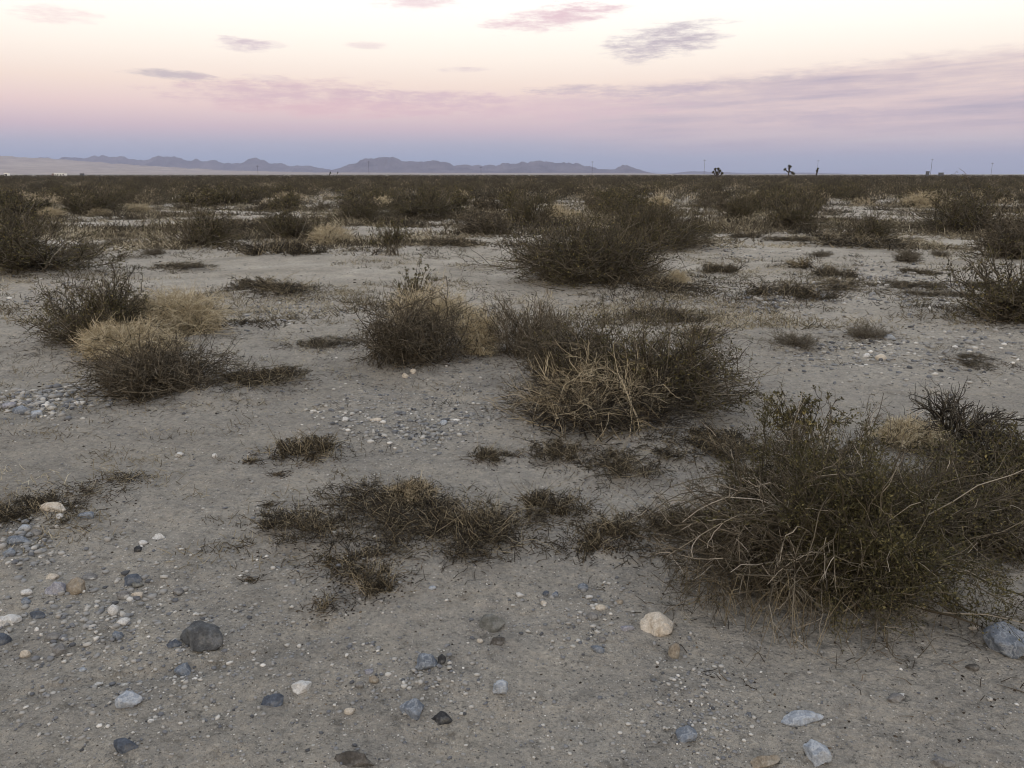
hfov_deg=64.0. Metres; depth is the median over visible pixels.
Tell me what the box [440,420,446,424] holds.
stone
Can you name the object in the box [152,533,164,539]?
stone
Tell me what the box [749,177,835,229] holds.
creosote bush
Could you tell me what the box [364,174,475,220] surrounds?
creosote bush
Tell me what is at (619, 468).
mat plant
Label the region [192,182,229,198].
creosote bush
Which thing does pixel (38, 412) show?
stone
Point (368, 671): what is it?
stone
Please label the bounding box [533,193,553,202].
creosote bush
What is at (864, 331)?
desert shrub
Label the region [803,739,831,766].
stone
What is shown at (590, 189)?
creosote bush
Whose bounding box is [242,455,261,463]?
grass tuft
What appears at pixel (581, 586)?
stone
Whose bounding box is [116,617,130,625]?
stone
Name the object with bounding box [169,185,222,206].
creosote bush
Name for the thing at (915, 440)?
straw shrub
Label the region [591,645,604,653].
stone
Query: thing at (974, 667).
stone
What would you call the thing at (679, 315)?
mat plant
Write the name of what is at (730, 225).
dry ground cover
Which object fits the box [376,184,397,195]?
creosote bush
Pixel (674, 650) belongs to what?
stone
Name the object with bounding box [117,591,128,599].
stone
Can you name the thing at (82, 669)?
stone
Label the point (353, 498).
mat plant
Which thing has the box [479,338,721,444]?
brushwood shrub
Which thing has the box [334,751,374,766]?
stone
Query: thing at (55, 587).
stone
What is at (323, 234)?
straw shrub
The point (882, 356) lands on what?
stone
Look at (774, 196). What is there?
creosote bush
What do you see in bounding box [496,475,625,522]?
mat plant
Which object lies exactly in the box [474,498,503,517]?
grass tuft
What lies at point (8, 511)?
mat plant
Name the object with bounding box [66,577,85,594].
stone
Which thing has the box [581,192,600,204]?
desert shrub
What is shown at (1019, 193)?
desert shrub
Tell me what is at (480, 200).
desert shrub
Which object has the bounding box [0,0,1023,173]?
sky
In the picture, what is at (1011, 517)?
creosote bush
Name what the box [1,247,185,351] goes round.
creosote bush
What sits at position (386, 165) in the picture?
mountains
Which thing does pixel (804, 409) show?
creosote bush
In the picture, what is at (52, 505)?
stone
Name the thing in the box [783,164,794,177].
joshua tree
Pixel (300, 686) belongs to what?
stone
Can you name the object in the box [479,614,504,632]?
stone
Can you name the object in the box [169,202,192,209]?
desert shrub
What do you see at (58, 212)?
straw shrub
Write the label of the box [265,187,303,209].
creosote bush
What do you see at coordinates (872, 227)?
creosote bush
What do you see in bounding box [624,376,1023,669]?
sprawling shrub
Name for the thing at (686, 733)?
stone
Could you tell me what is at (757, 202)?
creosote bush
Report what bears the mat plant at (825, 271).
on the ground at (600, 678)
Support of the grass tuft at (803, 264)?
on the ground at (600, 678)
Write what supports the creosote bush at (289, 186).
on the ground at (600, 678)
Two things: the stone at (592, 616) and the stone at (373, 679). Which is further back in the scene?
the stone at (592, 616)
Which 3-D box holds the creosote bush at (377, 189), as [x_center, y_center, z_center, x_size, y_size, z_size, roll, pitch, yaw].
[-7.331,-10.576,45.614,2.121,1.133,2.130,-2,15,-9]
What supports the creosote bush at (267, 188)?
on the ground at (600, 678)
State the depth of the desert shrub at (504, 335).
6.89 m
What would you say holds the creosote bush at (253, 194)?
on the ground at (600, 678)
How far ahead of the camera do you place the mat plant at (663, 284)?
10.97 m
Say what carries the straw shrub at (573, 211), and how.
on the ground at (600, 678)
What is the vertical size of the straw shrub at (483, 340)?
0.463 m
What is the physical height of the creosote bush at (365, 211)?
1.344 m
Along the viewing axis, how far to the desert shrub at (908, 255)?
15.20 m
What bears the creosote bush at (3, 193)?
on the ground at (600, 678)
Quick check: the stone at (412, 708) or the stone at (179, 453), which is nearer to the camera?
the stone at (412, 708)
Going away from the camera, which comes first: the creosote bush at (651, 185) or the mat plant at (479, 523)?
the mat plant at (479, 523)
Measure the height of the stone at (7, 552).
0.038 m
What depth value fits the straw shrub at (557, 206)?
27.92 m
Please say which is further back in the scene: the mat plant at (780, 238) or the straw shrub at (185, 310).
the mat plant at (780, 238)
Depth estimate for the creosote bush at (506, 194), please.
39.20 m
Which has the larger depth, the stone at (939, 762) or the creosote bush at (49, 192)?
the creosote bush at (49, 192)
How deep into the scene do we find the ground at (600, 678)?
3.34 m
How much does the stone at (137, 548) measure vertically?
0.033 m
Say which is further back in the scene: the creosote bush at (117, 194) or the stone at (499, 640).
the creosote bush at (117, 194)
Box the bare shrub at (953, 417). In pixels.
[903,376,1023,451]
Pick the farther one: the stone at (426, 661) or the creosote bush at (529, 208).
the creosote bush at (529, 208)
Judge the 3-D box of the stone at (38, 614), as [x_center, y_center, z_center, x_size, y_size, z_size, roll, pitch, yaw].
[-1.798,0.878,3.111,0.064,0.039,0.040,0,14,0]
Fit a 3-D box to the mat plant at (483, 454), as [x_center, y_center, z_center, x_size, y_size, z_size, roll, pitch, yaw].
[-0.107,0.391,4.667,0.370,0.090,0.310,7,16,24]
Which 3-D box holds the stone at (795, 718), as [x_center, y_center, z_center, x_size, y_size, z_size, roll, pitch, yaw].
[0.879,1.018,2.485,0.135,0.051,0.056,0,14,0]
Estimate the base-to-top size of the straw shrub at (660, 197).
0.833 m
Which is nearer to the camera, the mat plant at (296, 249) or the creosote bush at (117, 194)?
the mat plant at (296, 249)
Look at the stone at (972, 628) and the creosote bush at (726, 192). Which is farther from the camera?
the creosote bush at (726, 192)
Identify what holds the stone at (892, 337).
on the ground at (600, 678)
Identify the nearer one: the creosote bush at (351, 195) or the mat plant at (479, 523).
the mat plant at (479, 523)
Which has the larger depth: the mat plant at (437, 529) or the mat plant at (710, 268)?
the mat plant at (710, 268)
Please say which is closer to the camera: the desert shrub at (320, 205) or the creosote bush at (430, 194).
the desert shrub at (320, 205)
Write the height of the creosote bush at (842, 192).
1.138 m
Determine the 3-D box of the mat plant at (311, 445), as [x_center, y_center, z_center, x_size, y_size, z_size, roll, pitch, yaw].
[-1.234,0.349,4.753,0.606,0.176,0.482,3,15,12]
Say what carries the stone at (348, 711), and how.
on the ground at (600, 678)
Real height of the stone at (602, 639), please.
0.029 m
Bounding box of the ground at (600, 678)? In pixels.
[0,174,1023,767]
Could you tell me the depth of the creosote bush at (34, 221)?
12.97 m
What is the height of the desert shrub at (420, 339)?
0.797 m
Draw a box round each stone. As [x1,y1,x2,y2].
[0,614,21,626]
[0,633,11,645]
[2,402,15,407]
[2,548,15,556]
[7,535,29,544]
[12,405,27,413]
[18,524,31,530]
[19,650,30,657]
[20,589,32,594]
[21,597,30,604]
[30,610,45,618]
[31,410,42,416]
[31,529,41,535]
[39,502,65,511]
[45,582,65,594]
[45,632,60,639]
[46,573,58,579]
[52,643,65,655]
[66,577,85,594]
[78,511,93,518]
[79,667,86,671]
[81,572,97,579]
[108,604,119,615]
[112,631,123,639]
[113,738,138,753]
[115,690,142,708]
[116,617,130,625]
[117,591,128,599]
[124,574,142,586]
[131,592,142,597]
[132,582,143,587]
[134,546,141,551]
[139,540,147,544]
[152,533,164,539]
[166,639,181,647]
[172,588,183,594]
[174,452,183,456]
[174,662,190,675]
[180,620,222,651]
[261,693,283,706]
[291,680,311,694]
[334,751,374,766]
[344,708,355,714]
[355,681,363,687]
[365,669,373,674]
[369,675,378,683]
[370,418,381,420]
[399,698,423,719]
[415,653,437,669]
[431,711,452,724]
[438,654,445,664]
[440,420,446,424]
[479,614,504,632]
[489,636,504,645]
[493,679,507,693]
[516,592,524,597]
[578,583,588,589]
[587,612,597,619]
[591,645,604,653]
[595,604,605,610]
[598,636,605,642]
[620,625,634,631]
[640,612,674,636]
[662,578,670,582]
[668,643,679,658]
[675,725,697,742]
[750,754,779,767]
[781,710,823,726]
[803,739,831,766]
[875,354,886,359]
[883,334,895,339]
[886,693,904,702]
[931,756,955,767]
[965,664,979,670]
[968,625,978,629]
[983,621,1023,658]
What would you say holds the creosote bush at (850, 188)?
on the ground at (600, 678)
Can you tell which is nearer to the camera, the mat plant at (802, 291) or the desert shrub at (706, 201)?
the mat plant at (802, 291)
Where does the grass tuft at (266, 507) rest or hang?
on the ground at (600, 678)
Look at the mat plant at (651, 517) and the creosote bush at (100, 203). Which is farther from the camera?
the creosote bush at (100, 203)
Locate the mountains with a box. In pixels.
[323,157,655,173]
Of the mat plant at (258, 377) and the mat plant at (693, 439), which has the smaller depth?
the mat plant at (693, 439)
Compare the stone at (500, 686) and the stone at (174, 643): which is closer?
the stone at (500, 686)
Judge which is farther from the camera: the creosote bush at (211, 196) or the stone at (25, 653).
the creosote bush at (211, 196)
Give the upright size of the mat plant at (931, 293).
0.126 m
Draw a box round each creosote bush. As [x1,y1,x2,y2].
[0,185,37,206]
[0,187,67,232]
[0,189,65,216]
[0,208,73,262]
[0,209,138,278]
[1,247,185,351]
[36,185,83,202]
[51,174,136,216]
[65,191,101,206]
[104,187,136,201]
[141,191,246,247]
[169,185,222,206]
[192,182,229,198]
[207,185,250,205]
[234,183,267,199]
[251,191,340,239]
[261,182,274,194]
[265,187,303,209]
[267,182,297,197]
[270,182,286,190]
[285,194,305,206]
[322,186,403,220]
[333,184,380,203]
[362,184,398,198]
[363,216,419,256]
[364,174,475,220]
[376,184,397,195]
[383,188,412,201]
[391,253,437,301]
[407,188,471,215]
[415,186,445,202]
[446,185,473,205]
[451,189,742,290]
[455,185,477,193]
[497,185,534,202]
[498,190,526,208]
[499,178,566,225]
[520,295,784,435]
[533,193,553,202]
[562,181,585,192]
[583,186,607,196]
[585,183,739,251]
[587,190,635,216]
[603,187,657,209]
[640,181,664,191]
[707,184,765,218]
[717,187,736,198]
[727,190,770,212]
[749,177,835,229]
[756,185,798,206]
[760,382,886,463]
[788,185,824,202]
[799,195,826,210]
[808,183,833,197]
[812,197,904,243]
[830,182,860,197]
[835,183,864,200]
[886,428,1023,587]
[893,185,948,205]
[898,169,1023,234]
[899,411,1023,510]
[923,212,1023,323]
[974,187,1015,203]
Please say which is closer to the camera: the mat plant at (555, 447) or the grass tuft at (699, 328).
the mat plant at (555, 447)
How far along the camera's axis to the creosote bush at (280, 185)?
62.69 m
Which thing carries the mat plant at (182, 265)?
on the ground at (600, 678)
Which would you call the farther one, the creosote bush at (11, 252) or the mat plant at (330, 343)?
the creosote bush at (11, 252)
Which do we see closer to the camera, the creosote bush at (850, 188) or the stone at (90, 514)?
the stone at (90, 514)
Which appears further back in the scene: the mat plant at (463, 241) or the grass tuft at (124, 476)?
the mat plant at (463, 241)
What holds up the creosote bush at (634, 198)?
on the ground at (600, 678)
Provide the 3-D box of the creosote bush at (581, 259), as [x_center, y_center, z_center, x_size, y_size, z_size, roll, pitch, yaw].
[1.099,-2.134,12.133,4.048,1.482,3.556,0,14,0]
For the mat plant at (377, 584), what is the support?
on the ground at (600, 678)
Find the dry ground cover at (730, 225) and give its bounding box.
[0,185,1023,572]
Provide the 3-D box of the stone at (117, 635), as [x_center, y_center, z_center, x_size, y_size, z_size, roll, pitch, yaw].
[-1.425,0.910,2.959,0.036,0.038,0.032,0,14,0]
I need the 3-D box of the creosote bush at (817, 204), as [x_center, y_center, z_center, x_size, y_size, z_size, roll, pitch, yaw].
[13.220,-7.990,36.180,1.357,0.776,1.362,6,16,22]
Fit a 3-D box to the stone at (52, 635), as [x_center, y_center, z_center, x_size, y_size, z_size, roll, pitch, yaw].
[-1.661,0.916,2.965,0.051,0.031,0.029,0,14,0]
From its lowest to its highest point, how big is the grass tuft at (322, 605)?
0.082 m
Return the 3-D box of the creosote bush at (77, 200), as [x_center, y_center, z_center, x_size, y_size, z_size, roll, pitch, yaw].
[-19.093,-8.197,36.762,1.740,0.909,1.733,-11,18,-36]
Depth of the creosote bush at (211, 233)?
18.56 m
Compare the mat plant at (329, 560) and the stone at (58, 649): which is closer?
the stone at (58, 649)
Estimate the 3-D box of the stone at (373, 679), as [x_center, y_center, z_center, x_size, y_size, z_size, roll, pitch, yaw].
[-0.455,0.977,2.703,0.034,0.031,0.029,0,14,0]
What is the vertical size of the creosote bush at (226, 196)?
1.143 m
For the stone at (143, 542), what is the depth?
3.67 m
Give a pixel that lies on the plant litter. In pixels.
(486, 488)
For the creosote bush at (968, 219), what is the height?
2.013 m
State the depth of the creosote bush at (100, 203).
32.53 m
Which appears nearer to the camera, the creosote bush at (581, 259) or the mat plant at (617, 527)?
the mat plant at (617, 527)
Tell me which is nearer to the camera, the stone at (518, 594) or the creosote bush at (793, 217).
the stone at (518, 594)
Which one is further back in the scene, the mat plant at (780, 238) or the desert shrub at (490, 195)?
the desert shrub at (490, 195)
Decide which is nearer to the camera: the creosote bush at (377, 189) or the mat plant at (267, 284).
the mat plant at (267, 284)
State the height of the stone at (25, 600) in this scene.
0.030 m
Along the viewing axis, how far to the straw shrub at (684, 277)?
11.37 m
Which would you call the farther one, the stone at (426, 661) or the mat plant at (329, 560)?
the mat plant at (329, 560)
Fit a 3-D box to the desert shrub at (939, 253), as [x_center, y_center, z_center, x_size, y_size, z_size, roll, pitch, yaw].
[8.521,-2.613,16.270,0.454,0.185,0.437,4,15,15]
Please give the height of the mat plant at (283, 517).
0.089 m
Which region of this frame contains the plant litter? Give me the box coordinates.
[0,238,1023,767]
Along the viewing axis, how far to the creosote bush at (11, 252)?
12.53 m
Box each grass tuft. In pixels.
[51,480,106,501]
[105,469,142,483]
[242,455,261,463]
[258,501,274,509]
[309,592,339,613]
[382,471,450,509]
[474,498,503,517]
[667,320,733,343]
[778,256,817,269]
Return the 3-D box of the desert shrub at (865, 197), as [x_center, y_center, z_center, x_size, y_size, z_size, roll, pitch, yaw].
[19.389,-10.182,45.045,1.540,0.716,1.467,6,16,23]
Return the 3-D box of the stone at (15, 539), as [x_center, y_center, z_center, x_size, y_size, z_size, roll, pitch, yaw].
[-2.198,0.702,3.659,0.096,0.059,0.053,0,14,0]
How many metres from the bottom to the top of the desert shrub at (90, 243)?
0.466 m
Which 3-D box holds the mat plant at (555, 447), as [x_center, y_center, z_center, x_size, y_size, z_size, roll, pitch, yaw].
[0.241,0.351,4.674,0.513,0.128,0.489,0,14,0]
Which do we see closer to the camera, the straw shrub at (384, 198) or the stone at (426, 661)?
the stone at (426, 661)
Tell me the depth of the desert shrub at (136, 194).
44.94 m
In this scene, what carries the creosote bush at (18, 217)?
on the ground at (600, 678)
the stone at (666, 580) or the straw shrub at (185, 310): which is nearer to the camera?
the stone at (666, 580)
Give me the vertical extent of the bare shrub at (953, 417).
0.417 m
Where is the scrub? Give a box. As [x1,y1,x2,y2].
[0,174,1023,205]
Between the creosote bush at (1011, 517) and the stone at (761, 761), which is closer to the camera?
the stone at (761, 761)
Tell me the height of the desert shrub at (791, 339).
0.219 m
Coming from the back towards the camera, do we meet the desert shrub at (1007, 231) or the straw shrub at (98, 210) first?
the straw shrub at (98, 210)
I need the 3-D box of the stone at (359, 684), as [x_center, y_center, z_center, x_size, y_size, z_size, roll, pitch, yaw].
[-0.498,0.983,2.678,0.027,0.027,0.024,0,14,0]
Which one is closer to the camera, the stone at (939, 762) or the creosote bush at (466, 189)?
the stone at (939, 762)
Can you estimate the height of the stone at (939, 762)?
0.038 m
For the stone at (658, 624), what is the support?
on the ground at (600, 678)
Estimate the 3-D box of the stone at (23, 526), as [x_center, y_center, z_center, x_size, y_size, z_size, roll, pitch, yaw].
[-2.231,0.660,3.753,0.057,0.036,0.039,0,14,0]
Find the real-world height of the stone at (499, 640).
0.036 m
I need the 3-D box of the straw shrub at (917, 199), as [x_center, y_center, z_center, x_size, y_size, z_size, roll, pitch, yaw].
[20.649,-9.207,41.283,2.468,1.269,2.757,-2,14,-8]
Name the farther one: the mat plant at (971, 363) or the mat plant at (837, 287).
the mat plant at (837, 287)
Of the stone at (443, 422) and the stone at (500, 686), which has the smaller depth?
the stone at (500, 686)
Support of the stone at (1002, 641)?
on the ground at (600, 678)
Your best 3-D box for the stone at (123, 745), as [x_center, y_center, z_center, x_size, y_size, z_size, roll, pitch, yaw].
[-1.123,1.054,2.383,0.079,0.046,0.048,0,14,0]
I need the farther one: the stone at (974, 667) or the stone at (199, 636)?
the stone at (199, 636)
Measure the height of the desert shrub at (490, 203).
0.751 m
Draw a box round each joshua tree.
[711,168,723,177]
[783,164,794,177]
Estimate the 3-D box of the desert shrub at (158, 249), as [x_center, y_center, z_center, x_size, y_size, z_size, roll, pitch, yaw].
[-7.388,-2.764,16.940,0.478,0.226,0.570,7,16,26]
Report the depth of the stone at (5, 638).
2.92 m
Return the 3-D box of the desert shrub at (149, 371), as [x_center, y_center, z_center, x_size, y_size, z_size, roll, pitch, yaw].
[-2.706,-0.187,6.026,1.472,0.646,1.544,8,17,30]
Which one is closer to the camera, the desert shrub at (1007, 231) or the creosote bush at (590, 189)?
the desert shrub at (1007, 231)
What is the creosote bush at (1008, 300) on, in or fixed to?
on the ground at (600, 678)
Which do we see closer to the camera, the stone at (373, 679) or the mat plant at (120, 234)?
the stone at (373, 679)
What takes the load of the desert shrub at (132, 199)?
on the ground at (600, 678)
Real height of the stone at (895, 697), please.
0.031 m
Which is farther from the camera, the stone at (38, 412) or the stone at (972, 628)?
the stone at (38, 412)
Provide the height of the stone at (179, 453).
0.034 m
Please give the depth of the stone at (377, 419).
5.42 m
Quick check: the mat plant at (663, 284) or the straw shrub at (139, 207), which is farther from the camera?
the straw shrub at (139, 207)
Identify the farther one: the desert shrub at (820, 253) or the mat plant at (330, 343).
the desert shrub at (820, 253)
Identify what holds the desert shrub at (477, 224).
on the ground at (600, 678)
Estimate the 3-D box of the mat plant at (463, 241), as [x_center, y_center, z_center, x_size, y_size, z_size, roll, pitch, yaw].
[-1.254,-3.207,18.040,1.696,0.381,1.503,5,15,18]
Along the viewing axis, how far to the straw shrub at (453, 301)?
7.96 m
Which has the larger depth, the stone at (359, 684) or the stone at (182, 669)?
the stone at (182, 669)
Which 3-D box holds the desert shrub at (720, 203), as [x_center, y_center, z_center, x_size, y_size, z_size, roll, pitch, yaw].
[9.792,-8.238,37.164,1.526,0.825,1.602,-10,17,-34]
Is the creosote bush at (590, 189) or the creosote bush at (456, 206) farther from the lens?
the creosote bush at (590, 189)
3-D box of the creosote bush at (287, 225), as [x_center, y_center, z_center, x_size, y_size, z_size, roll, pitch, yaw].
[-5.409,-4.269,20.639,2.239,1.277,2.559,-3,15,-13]
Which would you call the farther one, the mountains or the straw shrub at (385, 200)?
the mountains
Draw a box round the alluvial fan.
[0,156,648,173]
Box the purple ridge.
[39,155,329,172]
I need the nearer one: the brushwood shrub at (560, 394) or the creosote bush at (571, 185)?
the brushwood shrub at (560, 394)
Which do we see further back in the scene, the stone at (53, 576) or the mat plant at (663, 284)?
the mat plant at (663, 284)
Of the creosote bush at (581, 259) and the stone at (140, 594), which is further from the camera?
the creosote bush at (581, 259)
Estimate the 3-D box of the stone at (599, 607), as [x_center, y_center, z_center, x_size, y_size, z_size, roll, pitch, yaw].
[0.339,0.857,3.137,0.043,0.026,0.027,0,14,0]
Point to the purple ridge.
(251, 164)
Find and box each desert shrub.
[56,237,114,259]
[60,316,283,412]
[100,235,130,245]
[118,190,145,204]
[128,189,153,203]
[142,245,166,254]
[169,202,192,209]
[240,193,252,203]
[250,199,263,204]
[311,200,335,210]
[333,270,495,372]
[338,198,356,208]
[349,196,377,209]
[449,198,527,234]
[466,278,578,360]
[468,194,496,208]
[471,195,505,211]
[478,188,498,199]
[509,309,629,384]
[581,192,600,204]
[585,197,611,209]
[689,194,718,206]
[708,193,732,209]
[759,323,828,351]
[807,250,833,256]
[838,316,903,342]
[852,192,878,203]
[891,246,927,262]
[929,248,951,256]
[950,205,1023,259]
[961,280,983,288]
[1014,192,1023,201]
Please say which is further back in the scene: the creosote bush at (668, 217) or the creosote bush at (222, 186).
the creosote bush at (222, 186)
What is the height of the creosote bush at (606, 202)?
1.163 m
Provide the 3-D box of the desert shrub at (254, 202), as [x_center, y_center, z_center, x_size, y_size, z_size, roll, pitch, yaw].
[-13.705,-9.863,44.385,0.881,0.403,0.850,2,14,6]
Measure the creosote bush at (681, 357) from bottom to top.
0.850 m
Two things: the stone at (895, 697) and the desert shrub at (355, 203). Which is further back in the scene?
the desert shrub at (355, 203)
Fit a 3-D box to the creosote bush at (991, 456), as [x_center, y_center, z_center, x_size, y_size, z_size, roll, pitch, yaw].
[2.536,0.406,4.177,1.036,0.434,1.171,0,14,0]
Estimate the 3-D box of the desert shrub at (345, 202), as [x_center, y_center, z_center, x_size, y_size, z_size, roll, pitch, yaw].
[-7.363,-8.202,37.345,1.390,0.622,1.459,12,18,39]
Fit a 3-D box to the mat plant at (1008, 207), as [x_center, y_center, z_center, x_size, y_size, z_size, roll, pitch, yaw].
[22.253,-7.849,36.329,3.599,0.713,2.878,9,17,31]
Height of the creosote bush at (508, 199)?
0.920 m
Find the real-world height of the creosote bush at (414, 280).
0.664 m
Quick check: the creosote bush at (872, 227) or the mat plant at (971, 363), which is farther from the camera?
the creosote bush at (872, 227)
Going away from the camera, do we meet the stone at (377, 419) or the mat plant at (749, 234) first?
the stone at (377, 419)
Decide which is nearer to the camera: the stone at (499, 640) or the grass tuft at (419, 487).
the stone at (499, 640)
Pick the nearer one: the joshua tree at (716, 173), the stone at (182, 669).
the stone at (182, 669)
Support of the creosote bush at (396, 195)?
on the ground at (600, 678)
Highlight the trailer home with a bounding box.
[54,173,66,175]
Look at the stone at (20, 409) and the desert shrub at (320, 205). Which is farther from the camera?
the desert shrub at (320, 205)
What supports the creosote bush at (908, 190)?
on the ground at (600, 678)
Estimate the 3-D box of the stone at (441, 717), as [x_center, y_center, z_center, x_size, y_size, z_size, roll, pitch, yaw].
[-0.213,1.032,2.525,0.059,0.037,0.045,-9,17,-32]
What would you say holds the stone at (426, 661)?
on the ground at (600, 678)
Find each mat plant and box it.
[0,486,90,527]
[108,230,136,237]
[150,259,219,270]
[209,360,313,392]
[220,271,321,295]
[239,229,333,255]
[244,490,394,562]
[248,424,357,464]
[279,329,365,353]
[309,538,384,588]
[310,471,537,535]
[323,537,427,599]
[341,476,580,564]
[414,228,488,246]
[427,489,537,546]
[469,435,527,462]
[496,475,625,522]
[512,429,595,462]
[543,522,622,553]
[560,437,674,480]
[562,492,657,569]
[588,271,702,292]
[598,470,726,553]
[625,302,712,322]
[626,421,772,464]
[698,256,748,274]
[727,229,764,237]
[744,277,844,300]
[757,233,812,241]
[782,229,942,250]
[806,276,866,292]
[811,264,858,277]
[882,275,950,290]
[896,266,943,275]
[896,288,974,297]
[942,347,1004,370]
[974,199,1023,210]
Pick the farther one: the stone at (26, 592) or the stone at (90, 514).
the stone at (90, 514)
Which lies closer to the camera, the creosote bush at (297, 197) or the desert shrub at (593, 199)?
the desert shrub at (593, 199)
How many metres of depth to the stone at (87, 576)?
3.38 m
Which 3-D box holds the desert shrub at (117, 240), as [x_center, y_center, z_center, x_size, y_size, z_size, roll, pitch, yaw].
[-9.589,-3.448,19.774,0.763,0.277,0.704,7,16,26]
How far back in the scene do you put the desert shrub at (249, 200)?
45.27 m
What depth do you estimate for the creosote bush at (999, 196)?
45.98 m
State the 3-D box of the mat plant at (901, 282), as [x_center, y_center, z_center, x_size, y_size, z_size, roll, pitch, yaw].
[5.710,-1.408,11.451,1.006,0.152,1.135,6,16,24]
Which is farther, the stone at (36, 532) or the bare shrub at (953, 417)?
the bare shrub at (953, 417)
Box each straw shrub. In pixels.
[36,204,70,217]
[64,311,208,362]
[85,207,113,215]
[118,276,247,336]
[124,202,152,212]
[304,222,359,244]
[373,196,396,200]
[375,198,390,206]
[379,269,490,334]
[449,302,502,357]
[546,203,575,220]
[570,209,585,216]
[647,192,675,208]
[666,268,693,283]
[867,409,963,456]
[894,189,949,207]
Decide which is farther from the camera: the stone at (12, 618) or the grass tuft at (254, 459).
the grass tuft at (254, 459)
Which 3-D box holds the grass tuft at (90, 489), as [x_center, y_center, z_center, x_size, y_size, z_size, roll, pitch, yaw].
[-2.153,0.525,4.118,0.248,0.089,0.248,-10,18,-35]
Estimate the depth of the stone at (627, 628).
2.99 m
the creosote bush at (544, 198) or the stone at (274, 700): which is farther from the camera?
the creosote bush at (544, 198)
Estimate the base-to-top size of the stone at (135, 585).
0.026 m
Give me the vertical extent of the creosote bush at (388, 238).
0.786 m
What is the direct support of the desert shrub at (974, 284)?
on the ground at (600, 678)
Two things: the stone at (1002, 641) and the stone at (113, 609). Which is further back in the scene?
the stone at (113, 609)
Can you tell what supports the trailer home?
on the ground at (600, 678)
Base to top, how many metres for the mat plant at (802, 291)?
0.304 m
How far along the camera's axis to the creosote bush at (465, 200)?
40.70 m
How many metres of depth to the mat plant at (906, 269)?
13.21 m
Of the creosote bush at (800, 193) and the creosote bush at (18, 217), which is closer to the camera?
the creosote bush at (18, 217)
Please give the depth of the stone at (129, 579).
3.34 m
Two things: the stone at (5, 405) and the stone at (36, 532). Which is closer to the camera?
the stone at (36, 532)
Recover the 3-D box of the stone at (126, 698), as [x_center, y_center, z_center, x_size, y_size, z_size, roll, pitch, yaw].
[-1.211,1.007,2.588,0.074,0.070,0.076,13,19,41]
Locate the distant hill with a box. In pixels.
[668,171,840,173]
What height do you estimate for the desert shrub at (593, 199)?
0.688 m
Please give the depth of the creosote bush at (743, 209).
28.73 m
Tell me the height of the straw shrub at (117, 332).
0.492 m
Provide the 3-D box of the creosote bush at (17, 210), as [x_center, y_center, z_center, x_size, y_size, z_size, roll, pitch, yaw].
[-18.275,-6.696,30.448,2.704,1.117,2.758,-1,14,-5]
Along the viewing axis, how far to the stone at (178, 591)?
3.27 m
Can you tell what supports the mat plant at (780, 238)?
on the ground at (600, 678)
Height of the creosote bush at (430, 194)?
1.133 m
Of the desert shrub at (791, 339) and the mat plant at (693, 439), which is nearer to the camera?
the mat plant at (693, 439)
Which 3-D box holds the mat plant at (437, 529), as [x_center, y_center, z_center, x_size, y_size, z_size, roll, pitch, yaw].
[-0.254,0.626,3.627,1.052,0.189,0.820,11,18,37]
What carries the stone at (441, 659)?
on the ground at (600, 678)
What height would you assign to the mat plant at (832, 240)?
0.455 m
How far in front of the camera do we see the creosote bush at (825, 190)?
53.68 m
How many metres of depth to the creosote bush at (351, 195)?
41.92 m

